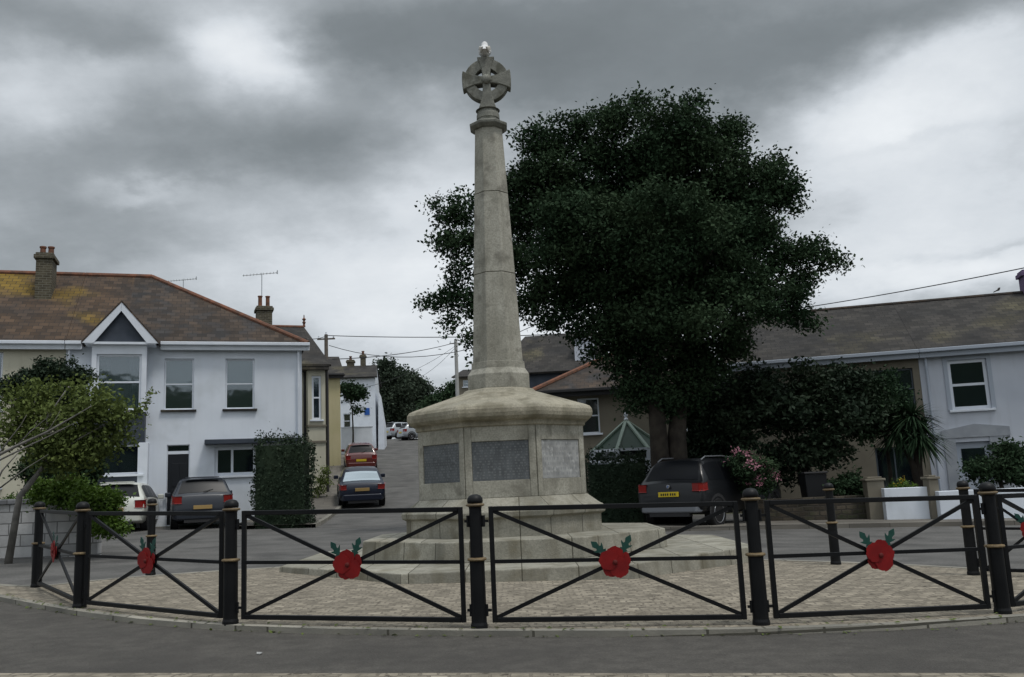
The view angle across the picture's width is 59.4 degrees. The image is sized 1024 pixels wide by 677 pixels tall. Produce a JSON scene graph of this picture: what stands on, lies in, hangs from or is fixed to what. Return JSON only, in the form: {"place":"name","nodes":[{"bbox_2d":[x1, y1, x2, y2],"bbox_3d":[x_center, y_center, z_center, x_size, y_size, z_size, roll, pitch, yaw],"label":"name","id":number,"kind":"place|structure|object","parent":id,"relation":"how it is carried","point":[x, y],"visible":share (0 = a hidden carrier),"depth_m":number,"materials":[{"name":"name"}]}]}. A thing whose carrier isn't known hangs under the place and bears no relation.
{"place":"outdoors","nodes":[
{"label":"outdoors","id":0,"kind":"place"},
{"bbox_2d":[170,276,196,287],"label":"tv aerial","id":1,"kind":"object","parent":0,"point":[183,280],"visible":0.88,"depth_m":49.27,"materials":[{"name":"silver metal"}]},
{"bbox_2d":[240,454,344,527],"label":"hill pavement","id":2,"kind":"structure","parent":0,"point":[329,501],"depth_m":36.61,"materials":[{"name":"grey concrete"}]},
{"bbox_2d":[310,465,337,497],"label":"verge weeds","id":3,"kind":"object","parent":2,"relation":"on","point":[320,480],"visible":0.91,"depth_m":37.04,"materials":[{"name":"green plant"}]},
{"bbox_2d":[315,439,419,527],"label":"hill street","id":4,"kind":"structure","parent":0,"point":[397,463],"depth_m":40.20,"materials":[{"name":"grey asphalt"}]},
{"bbox_2d":[334,466,384,506],"bbox_3d":[-6.119,5.890,36.161,2.080,1.486,4.355,-1,-4,-12],"label":"saloon car","id":5,"kind":"object","parent":4,"relation":"on","point":[361,484],"visible":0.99,"depth_m":34.25,"materials":[{"name":"blue"}]},
{"bbox_2d":[341,442,377,467],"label":"red car","id":6,"kind":"object","parent":4,"relation":"on","point":[360,454],"visible":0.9,"depth_m":48.20,"materials":[{"name":"red metal"}]},
{"bbox_2d":[386,422,414,438],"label":"silver car","id":7,"kind":"object","parent":4,"relation":"on","point":[392,428],"visible":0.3,"depth_m":79.62,"materials":[{"name":"grey metal"}]},
{"bbox_2d":[397,423,417,439],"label":"silver estate car","id":8,"kind":"object","parent":4,"relation":"on","point":[405,431],"visible":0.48,"depth_m":76.41,"materials":[{"name":"grey metal"}]},
{"bbox_2d":[162,512,741,526],"bbox_3d":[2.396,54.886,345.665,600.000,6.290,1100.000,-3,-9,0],"label":"ground","id":9,"kind":"structure","parent":0,"point":[218,524],"depth_m":29.00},
{"bbox_2d":[0,246,85,499],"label":"terraced house","id":10,"kind":"structure","parent":9,"relation":"on","point":[38,307],"depth_m":30.03,"materials":[{"name":"white tile"}]},
{"bbox_2d":[0,352,3,411],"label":"window","id":11,"kind":"structure","parent":10,"relation":"in","point":[1,353],"depth_m":28.57,"materials":[{"name":"white plastic"}]},
{"bbox_2d":[0,499,101,558],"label":"block wall","id":12,"kind":"structure","parent":9,"relation":"on","point":[59,525],"depth_m":17.07,"materials":[{"name":"grey concrete"}]},
{"bbox_2d":[0,491,15,499],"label":"wall top plant","id":13,"kind":"object","parent":12,"relation":"on","point":[11,496],"depth_m":17.40,"materials":[{"name":"green plant"}]},
{"bbox_2d":[16,473,136,540],"bbox_3d":[-8.138,3.152,16.765,2.210,1.339,1.179,-3,-9,0],"label":"bright green shrub","id":14,"kind":"object","parent":12,"relation":"on","point":[68,494],"visible":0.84,"depth_m":16.63,"materials":[{"name":"green plant"}]},
{"bbox_2d":[0,353,103,498],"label":"rounded evergreen","id":15,"kind":"object","parent":9,"relation":"on","point":[40,369],"visible":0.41,"depth_m":19.48,"materials":[{"name":"green plant"}]},
{"bbox_2d":[3,440,112,493],"bbox_3d":[-9.196,3.195,18.477,2.196,2.488,1.556,-3,-9,0],"label":"dark understorey shrub","id":16,"kind":"object","parent":9,"relation":"on","point":[28,473],"visible":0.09,"depth_m":18.25,"materials":[{"name":"green plant"}]},
{"bbox_2d":[0,366,151,563],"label":"olive green tree","id":17,"kind":"object","parent":9,"relation":"on","point":[80,441],"visible":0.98,"depth_m":15.81,"materials":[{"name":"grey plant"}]},
{"bbox_2d":[0,386,159,488],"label":"bare branched tree","id":18,"kind":"object","parent":9,"relation":"on","point":[53,407],"visible":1,"depth_m":14.79,"materials":[{"name":"grey plant"}]},
{"bbox_2d":[100,481,163,530],"bbox_3d":[-12.152,5.316,28.297,2.040,1.533,4.005,0,-10,-13],"label":"compact car","id":19,"kind":"object","parent":9,"relation":"on","point":[142,496],"visible":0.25,"depth_m":26.87,"materials":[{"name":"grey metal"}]},
{"bbox_2d":[65,272,309,527],"bbox_3d":[-11.776,2.479,33.288,7.718,10.005,8.500,1,-10,-18],"label":"end of terrace house","id":20,"kind":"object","parent":9,"relation":"on","point":[225,381],"visible":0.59,"depth_m":30.25,"materials":[{"name":"white paint"}]},
{"bbox_2d":[96,354,143,412],"bbox_3d":[-12.670,1.447,28.930,1.522,1.887,0.355,1,-10,-18],"label":"window","id":21,"kind":"structure","parent":20,"relation":"in","point":[103,360],"depth_m":29.09,"materials":[{"name":"grey glass"}]},
{"bbox_2d":[100,445,142,476],"bbox_3d":[-12.491,3.882,28.493,1.492,1.007,0.220,1,-10,-18],"label":"window","id":22,"kind":"structure","parent":20,"relation":"in","point":[128,466],"depth_m":28.59,"materials":[{"name":"glass"}]},
{"bbox_2d":[160,359,195,411],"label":"window","id":23,"kind":"structure","parent":20,"relation":"in","point":[179,373],"depth_m":30.28,"materials":[{"name":"white plastic"}]},
{"bbox_2d":[167,454,188,524],"bbox_3d":[-10.983,4.953,29.494,0.645,2.281,0.060,1,-10,-18],"label":"door","id":24,"kind":"structure","parent":20,"relation":"in","point":[178,464],"depth_m":29.55,"materials":[{"name":"black"}]},
{"bbox_2d":[215,446,255,477],"bbox_3d":[-8.966,4.152,30.228,2.174,1.020,0.220,1,-10,-18],"label":"window","id":25,"kind":"structure","parent":20,"relation":"in","point":[230,462],"depth_m":30.17,"materials":[{"name":"glass"}]},
{"bbox_2d":[222,359,256,410],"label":"window","id":26,"kind":"structure","parent":20,"relation":"in","point":[239,380],"depth_m":30.90,"materials":[{"name":"grey glass"}]},
{"bbox_2d":[165,476,232,528],"bbox_3d":[-10.090,5.324,28.998,2.100,1.623,4.005,1,-10,-22],"label":"hatchback","id":27,"kind":"object","parent":9,"relation":"on","point":[210,493],"visible":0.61,"depth_m":27.33,"materials":[{"name":"grey metal"}]},
{"bbox_2d":[247,427,320,528],"bbox_3d":[-6.938,4.154,27.171,2.204,3.278,1.353,-3,-9,0],"label":"hedge","id":28,"kind":"object","parent":9,"relation":"on","point":[283,479],"visible":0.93,"depth_m":26.83,"materials":[{"name":"green plant"}]},
{"bbox_2d":[254,296,330,493],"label":"corner house","id":29,"kind":"structure","parent":9,"relation":"on","point":[316,363],"depth_m":39.01,"materials":[{"name":"beige paint"}]},
{"bbox_2d":[243,270,277,295],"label":"tv aerial","id":30,"kind":"object","parent":29,"relation":"attached to","point":[261,277],"visible":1,"depth_m":42.98,"materials":[{"name":"silver metal"}]},
{"bbox_2d":[310,376,323,420],"bbox_3d":[-8.471,2.599,38.865,0.586,1.982,0.295,1,-10,-21],"label":"window","id":31,"kind":"structure","parent":29,"relation":"in","point":[316,380],"depth_m":38.94,"materials":[{"name":"white glass"}]},
{"bbox_2d":[317,332,334,467],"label":"telegraph pole","id":32,"kind":"object","parent":9,"relation":"on","point":[326,339],"visible":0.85,"depth_m":50.58,"materials":[{"name":"brown wood"}]},
{"bbox_2d":[329,327,529,356],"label":"overhead wire","id":33,"kind":"object","parent":32,"relation":"attached to","point":[415,356],"visible":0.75,"depth_m":47.74,"materials":[{"name":"black"}]},
{"bbox_2d":[328,333,565,337],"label":"overhead wire","id":34,"kind":"object","parent":32,"relation":"attached to","point":[423,337],"visible":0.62,"depth_m":49.21,"materials":[{"name":"black"}]},
{"bbox_2d":[311,505,342,526],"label":"hill kerb","id":35,"kind":"structure","parent":9,"relation":"on","point":[326,518],"depth_m":29.20,"materials":[{"name":"concrete"}]},
{"bbox_2d":[328,357,344,465],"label":"yellow house","id":36,"kind":"structure","parent":9,"relation":"on","point":[335,372],"depth_m":51.98,"materials":[{"name":"paint"}]},
{"bbox_2d":[340,379,370,442],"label":"street tree","id":37,"kind":"object","parent":9,"relation":"on","point":[351,391],"visible":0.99,"depth_m":59.92,"materials":[{"name":"green plant"}]},
{"bbox_2d":[341,426,372,453],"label":"front garden wall","id":38,"kind":"structure","parent":9,"relation":"on","point":[363,433],"depth_m":60.77,"materials":[{"name":"white paint"}]},
{"bbox_2d":[340,351,386,449],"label":"gabled house","id":39,"kind":"structure","parent":9,"relation":"on","point":[365,374],"depth_m":66.28,"materials":[{"name":"white paint"}]},
{"bbox_2d":[343,414,350,426],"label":"window","id":40,"kind":"structure","parent":39,"relation":"in","point":[346,417],"depth_m":66.63,"materials":[{"name":"white glass"}]},
{"bbox_2d":[364,408,369,414],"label":"blue sign","id":41,"kind":"object","parent":39,"relation":"attached to","point":[367,411],"visible":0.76,"depth_m":65.96,"materials":[{"name":"blue metal"}]},
{"bbox_2d":[372,352,424,422],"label":"hilltop tree","id":42,"kind":"object","parent":9,"relation":"on","point":[394,396],"visible":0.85,"depth_m":91.61,"materials":[{"name":"green plant"}]},
{"bbox_2d":[399,366,437,438],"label":"hilltop tree","id":43,"kind":"object","parent":9,"relation":"on","point":[427,389],"visible":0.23,"depth_m":97.81,"materials":[{"name":"green plant"}]},
{"bbox_2d":[414,380,455,410],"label":"hilltop tree","id":44,"kind":"object","parent":9,"relation":"on","point":[441,394],"visible":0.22,"depth_m":87.31,"materials":[{"name":"green plant"}]},
{"bbox_2d":[449,338,461,395],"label":"telegraph pole","id":45,"kind":"object","parent":9,"relation":"on","point":[456,372],"visible":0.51,"depth_m":70.46,"materials":[{"name":"white paint"}]},
{"bbox_2d":[332,342,455,359],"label":"overhead wire","id":46,"kind":"object","parent":45,"relation":"attached to","point":[392,354],"visible":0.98,"depth_m":56.54,"materials":[{"name":"black"}]},
{"bbox_2d":[367,346,454,386],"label":"overhead wire","id":47,"kind":"object","parent":45,"relation":"attached to","point":[411,371],"visible":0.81,"depth_m":66.87,"materials":[{"name":"black"}]},
{"bbox_2d":[451,369,471,394],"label":"hilltop house","id":48,"kind":"structure","parent":9,"relation":"on","point":[463,381],"depth_m":72.44,"materials":[{"name":"white plastic"}]},
{"bbox_2d":[462,380,467,387],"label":"window","id":49,"kind":"structure","parent":48,"relation":"in","point":[465,382],"depth_m":72.50,"materials":[{"name":"grey glass"}]},
{"bbox_2d":[521,334,601,387],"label":"slate house","id":50,"kind":"structure","parent":9,"relation":"on","point":[544,360],"depth_m":45.17,"materials":[{"name":"grey stone"}]},
{"bbox_2d":[533,353,695,493],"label":"brown house","id":51,"kind":"structure","parent":9,"relation":"on","point":[580,384],"depth_m":32.70,"materials":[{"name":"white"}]},
{"bbox_2d":[577,398,602,435],"bbox_3d":[2.798,2.854,32.726,0.964,1.355,0.220,-4,-9,7],"label":"window","id":52,"kind":"structure","parent":51,"relation":"in","point":[592,426],"depth_m":32.77,"materials":[{"name":"glass"}]},
{"bbox_2d":[585,443,650,522],"bbox_3d":[2.883,4.034,24.703,2.193,2.347,1.587,-3,-9,0],"label":"hedge","id":53,"kind":"object","parent":9,"relation":"on","point":[613,482],"visible":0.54,"depth_m":24.29,"materials":[{"name":"green plant"}]},
{"bbox_2d":[589,412,650,470],"bbox_3d":[3.675,3.991,28.201,2.394,3.389,2.394,-3,-9,0],"label":"conservatory","id":54,"kind":"object","parent":9,"relation":"on","point":[626,433],"visible":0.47,"depth_m":27.65,"materials":[{"name":"green glass"}]},
{"bbox_2d":[410,80,864,522],"bbox_3d":[3.196,-1.055,24.221,10.067,12.287,8.402,4,-12,-36],"label":"tree","id":55,"kind":"object","parent":9,"relation":"on","point":[644,228],"visible":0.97,"depth_m":23.42,"materials":[{"name":"green plant"}]},
{"bbox_2d":[720,445,781,508],"bbox_3d":[5.943,3.668,22.202,1.577,2.056,1.436,-3,-9,0],"label":"flowering shrub","id":56,"kind":"object","parent":9,"relation":"on","point":[756,473],"visible":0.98,"depth_m":22.08,"materials":[{"name":"green plant"}]},
{"bbox_2d":[687,354,905,492],"bbox_3d":[7.768,2.688,24.448,5.827,4.613,2.926,-3,-9,0],"label":"tree","id":57,"kind":"object","parent":9,"relation":"on","point":[813,405],"visible":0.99,"depth_m":24.11,"materials":[{"name":"green plant"}]},
{"bbox_2d":[758,495,866,520],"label":"garden wall","id":58,"kind":"structure","parent":9,"relation":"on","point":[845,511],"depth_m":22.77,"materials":[{"name":"grey stone"}]},
{"bbox_2d":[721,302,931,512],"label":"buff terraced house","id":59,"kind":"structure","parent":9,"relation":"on","point":[878,335],"depth_m":29.12,"materials":[{"name":"grey tile"}]},
{"bbox_2d":[875,447,913,487],"bbox_3d":[11.963,4.019,27.989,1.117,1.254,0.060,-5,-10,15],"label":"window","id":60,"kind":"structure","parent":59,"relation":"in","point":[899,470],"depth_m":27.99,"materials":[{"name":"grey glass"}]},
{"bbox_2d":[872,368,920,410],"bbox_3d":[11.947,1.648,28.269,1.541,1.357,0.220,-5,-10,15],"label":"window","id":61,"kind":"structure","parent":59,"relation":"in","point":[908,378],"depth_m":28.28,"materials":[{"name":"grey"}]},
{"bbox_2d":[806,267,1023,307],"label":"overhead wire","id":62,"kind":"object","parent":59,"relation":"on","point":[923,287],"visible":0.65,"depth_m":30.09,"materials":[{"name":"black"}]},
{"bbox_2d":[822,465,863,495],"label":"garden shrub","id":63,"kind":"object","parent":9,"relation":"on","point":[848,483],"visible":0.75,"depth_m":23.28,"materials":[{"name":"green plant"}]},
{"bbox_2d":[860,477,885,518],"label":"gate pillar","id":64,"kind":"structure","parent":9,"relation":"on","point":[872,486],"depth_m":22.45,"materials":[{"name":"beige stone"}]},
{"bbox_2d":[838,364,926,484],"bbox_3d":[10.177,2.830,24.816,2.603,4.329,2.228,-3,-9,0],"label":"laurel shrub","id":65,"kind":"object","parent":9,"relation":"on","point":[889,381],"visible":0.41,"depth_m":24.47,"materials":[{"name":"green plant"}]},
{"bbox_2d":[881,487,929,519],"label":"garden wall","id":66,"kind":"structure","parent":9,"relation":"on","point":[906,510],"depth_m":22.03,"materials":[{"name":"white paint"}]},
{"bbox_2d":[886,477,918,487],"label":"yellow flower clump","id":67,"kind":"object","parent":66,"relation":"on","point":[900,484],"visible":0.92,"depth_m":22.49,"materials":[{"name":"green plant"}]},
{"bbox_2d":[871,396,952,486],"bbox_3d":[10.738,3.213,24.043,2.280,3.426,2.084,-3,-9,0],"label":"cordyline palm","id":68,"kind":"object","parent":9,"relation":"on","point":[921,442],"visible":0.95,"depth_m":23.91,"materials":[{"name":"green plant"}]},
{"bbox_2d":[920,475,939,518],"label":"gate pillar","id":69,"kind":"structure","parent":9,"relation":"on","point":[930,483],"depth_m":21.87,"materials":[{"name":"beige stone"}]},
{"bbox_2d":[893,269,1023,490],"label":"white terraced house","id":70,"kind":"structure","parent":9,"relation":"on","point":[971,358],"depth_m":27.77,"materials":[{"name":"white paint"}]},
{"bbox_2d":[947,358,995,412],"bbox_3d":[14.104,1.448,27.695,1.291,1.610,0.220,-5,-10,15],"label":"window","id":71,"kind":"structure","parent":70,"relation":"in","point":[968,380],"depth_m":27.76,"materials":[{"name":"white plastic"}]},
{"bbox_2d":[956,441,990,489],"bbox_3d":[14.155,4.174,27.388,0.947,2.037,0.070,-5,-10,15],"label":"door","id":72,"kind":"structure","parent":70,"relation":"in","point":[965,450],"depth_m":27.49,"materials":[{"name":"white"}]},
{"bbox_2d":[935,488,1023,518],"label":"garden wall","id":73,"kind":"structure","parent":9,"relation":"on","point":[944,506],"depth_m":21.51,"materials":[{"name":"white paint"}]},
{"bbox_2d":[956,436,1023,488],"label":"bush","id":74,"kind":"object","parent":9,"relation":"on","point":[1005,463],"visible":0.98,"depth_m":22.39,"materials":[{"name":"green plant"}]},
{"bbox_2d":[0,601,1023,672],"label":"road","id":75,"kind":"structure","parent":0,"point":[34,640],"depth_m":6.25,"materials":[{"name":"grey asphalt"}]},
{"bbox_2d":[0,673,1023,676],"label":"opposite kerb","id":76,"kind":"structure","parent":75,"relation":"on","point":[511,674],"depth_m":5.44,"materials":[{"name":"grey concrete"}]},
{"bbox_2d":[0,594,1023,636],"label":"kerb edging","id":77,"kind":"object","parent":75,"relation":"on","point":[798,629],"visible":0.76,"depth_m":6.91,"materials":[{"name":"concrete"}]},
{"bbox_2d":[0,560,1023,628],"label":"cobbled paving","id":78,"kind":"structure","parent":0,"point":[866,586],"depth_m":8.95,"materials":[{"name":"beige stone"}]},
{"bbox_2d":[30,501,45,587],"bbox_3d":[-5.874,2.550,11.126,0.156,1.043,0.156,-3,-9,0],"label":"bollard","id":79,"kind":"object","parent":78,"relation":"on","point":[40,505],"visible":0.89,"depth_m":11.08,"materials":[{"name":"black metal"}]},
{"bbox_2d":[36,510,76,600],"bbox_3d":[-5.093,2.383,10.054,0.050,0.927,2.608,4,-11,-36],"label":"railing panel","id":80,"kind":"object","parent":78,"relation":"on","point":[39,575],"visible":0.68,"depth_m":10.32,"materials":[{"name":"black paint"}]},
{"bbox_2d":[51,531,57,561],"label":"poppy","id":81,"kind":"object","parent":80,"relation":"attached to","point":[53,549],"visible":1,"depth_m":10.01,"materials":[{"name":"red"}]},
{"bbox_2d":[72,502,90,607],"bbox_3d":[-4.320,2.166,8.999,0.156,1.043,0.156,-3,-9,0],"label":"bollard","id":82,"kind":"object","parent":78,"relation":"on","point":[82,509],"visible":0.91,"depth_m":8.95,"materials":[{"name":"black metal"}]},
{"bbox_2d":[82,511,224,617],"bbox_3d":[-3.354,2.059,8.323,2.301,0.933,0.050,-9,-11,34],"label":"railing panel","id":83,"kind":"object","parent":78,"relation":"on","point":[216,612],"visible":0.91,"depth_m":8.21,"materials":[{"name":"black paint"}]},
{"bbox_2d":[137,537,155,573],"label":"poppy","id":84,"kind":"object","parent":83,"relation":"attached to","point":[146,560],"visible":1,"depth_m":8.28,"materials":[{"name":"red"}]},
{"bbox_2d":[221,499,239,625],"bbox_3d":[-2.399,1.902,7.660,0.156,1.043,0.156,-3,-9,0],"label":"bollard","id":85,"kind":"object","parent":78,"relation":"on","point":[230,579],"visible":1,"depth_m":7.61,"materials":[{"name":"black metal"}]},
{"bbox_2d":[236,507,470,622],"bbox_3d":[-1.333,1.860,7.395,2.133,0.936,0.044,-5,-10,14],"label":"railing panel","id":86,"kind":"object","parent":78,"relation":"on","point":[456,618],"visible":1,"depth_m":7.36,"materials":[{"name":"black paint"}]},
{"bbox_2d":[331,537,361,579],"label":"poppy","id":87,"kind":"object","parent":86,"relation":"attached to","point":[347,563],"visible":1,"depth_m":7.36,"materials":[{"name":"red plastic"}]},
{"bbox_2d":[466,494,487,628],"bbox_3d":[-0.278,1.767,7.141,0.156,1.043,0.156,-3,-9,0],"label":"bollard","id":88,"kind":"object","parent":78,"relation":"on","point":[477,559],"visible":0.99,"depth_m":7.09,"materials":[{"name":"black metal"}]},
{"bbox_2d":[5,594,1015,636],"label":"moss litter","id":89,"kind":"object","parent":78,"relation":"on","point":[270,631],"visible":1,"depth_m":7.00,"materials":[{"name":"green plant"}]},
{"bbox_2d":[279,57,747,583],"bbox_3d":[-0.081,-0.602,14.286,6.578,8.232,6.578,-3,-9,0],"label":"war memorial","id":90,"kind":"object","parent":78,"relation":"on","point":[500,432],"visible":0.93,"depth_m":12.78,"materials":[{"name":"stone"}]},
{"bbox_2d":[478,41,490,56],"bbox_3d":[-0.456,-4.821,14.951,0.218,0.449,0.576,-3,-9,0],"label":"gull","id":91,"kind":"object","parent":90,"relation":"on","point":[484,50],"visible":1,"depth_m":14.87,"materials":[{"name":"grey"}]},
{"bbox_2d":[482,501,752,622],"bbox_3d":[0.815,1.755,7.058,2.126,0.937,0.040,-3,-9,4],"label":"railing panel","id":92,"kind":"object","parent":78,"relation":"on","point":[736,615],"visible":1,"depth_m":7.05,"materials":[{"name":"black paint"}]},
{"bbox_2d":[591,535,632,577],"bbox_3d":[0.786,1.709,7.024,0.326,0.327,0.035,-3,-9,4],"label":"poppy","id":93,"kind":"object","parent":92,"relation":"attached to","point":[614,561],"visible":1,"depth_m":7.02,"materials":[{"name":"red"}]},
{"bbox_2d":[741,488,769,625],"bbox_3d":[1.896,1.691,6.985,0.156,1.043,0.156,-3,-9,0],"label":"bollard","id":94,"kind":"object","parent":78,"relation":"on","point":[755,554],"visible":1,"depth_m":6.93,"materials":[{"name":"black metal"}]},
{"bbox_2d":[823,483,840,564],"bbox_3d":[4.149,2.399,11.636,0.156,1.043,0.156,-3,-9,0],"label":"bollard","id":95,"kind":"object","parent":78,"relation":"on","point":[832,522],"visible":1,"depth_m":11.59,"materials":[{"name":"black metal"}]},
{"bbox_2d":[758,495,995,618],"bbox_3d":[2.908,1.717,7.122,1.976,0.933,0.042,-1,-9,-8],"label":"railing panel","id":96,"kind":"object","parent":78,"relation":"on","point":[979,548],"visible":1,"depth_m":7.10,"materials":[{"name":"black paint"}]},
{"bbox_2d":[859,528,894,570],"bbox_3d":[2.903,1.673,7.084,0.303,0.324,0.035,-1,-9,-8],"label":"poppy","id":97,"kind":"object","parent":96,"relation":"attached to","point":[880,554],"visible":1,"depth_m":7.08,"materials":[{"name":"red plastic"}]},
{"bbox_2d":[956,480,979,575],"bbox_3d":[5.107,2.118,10.054,0.156,1.043,0.156,-3,-9,0],"label":"bollard","id":98,"kind":"object","parent":78,"relation":"on","point":[967,526],"visible":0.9,"depth_m":10.00,"materials":[{"name":"black metal"}]},
{"bbox_2d":[978,482,1011,614],"bbox_3d":[3.907,1.690,7.265,0.156,1.043,0.156,-3,-9,0],"label":"bollard","id":99,"kind":"object","parent":78,"relation":"on","point":[994,546],"visible":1,"depth_m":7.22,"materials":[{"name":"black metal"}]},
{"bbox_2d":[970,488,1023,572],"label":"railing panel","id":100,"kind":"object","parent":78,"relation":"on","point":[976,491],"visible":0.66,"depth_m":9.87,"materials":[{"name":"black paint"}]},
{"bbox_2d":[1014,513,1023,536],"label":"poppy","id":101,"kind":"object","parent":100,"relation":"attached to","point":[1019,518],"visible":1,"depth_m":9.76,"materials":[{"name":"red plastic"}]},
{"bbox_2d":[995,493,1023,606],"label":"railing panel","id":102,"kind":"object","parent":78,"relation":"on","point":[1000,500],"visible":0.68,"depth_m":7.33,"materials":[{"name":"black paint"}]},
{"bbox_2d":[0,514,1023,584],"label":"square road","id":103,"kind":"structure","parent":0,"point":[267,545],"depth_m":17.02,"materials":[{"name":"grey asphalt"}]},
{"bbox_2d":[0,559,979,586],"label":"kerb edging","id":104,"kind":"object","parent":103,"relation":"on","point":[10,585],"visible":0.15,"depth_m":11.89,"materials":[{"name":"concrete"}]},
{"bbox_2d":[145,498,157,574],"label":"bollard","id":105,"kind":"object","parent":104,"relation":"on","point":[150,535],"visible":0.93,"depth_m":12.34,"materials":[{"name":"black metal"}]},
{"bbox_2d":[638,455,780,524],"bbox_3d":[5.258,3.969,23.325,2.170,1.803,4.605,-10,-12,40],"label":"black suv","id":106,"kind":"object","parent":103,"relation":"on","point":[702,479],"visible":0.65,"depth_m":21.81,"materials":[{"name":"black metal"}]},
{"bbox_2d":[797,471,827,496],"bbox_3d":[7.909,4.151,23.483,0.620,1.314,0.640,-3,-9,0],"label":"wheelie bin","id":107,"kind":"object","parent":103,"relation":"on","point":[810,483],"visible":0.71,"depth_m":23.27,"materials":[{"name":"black plastic"}]},
{"bbox_2d":[0,0,1023,438],"label":"sky","id":108,"kind":"structure","parent":0,"point":[217,142],"materials":[{"name":"grey"}]},
{"bbox_2d":[652,518,1020,530],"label":"garden pavement","id":109,"kind":"structure","parent":0,"point":[849,523],"depth_m":20.84,"materials":[{"name":"grey concrete"}]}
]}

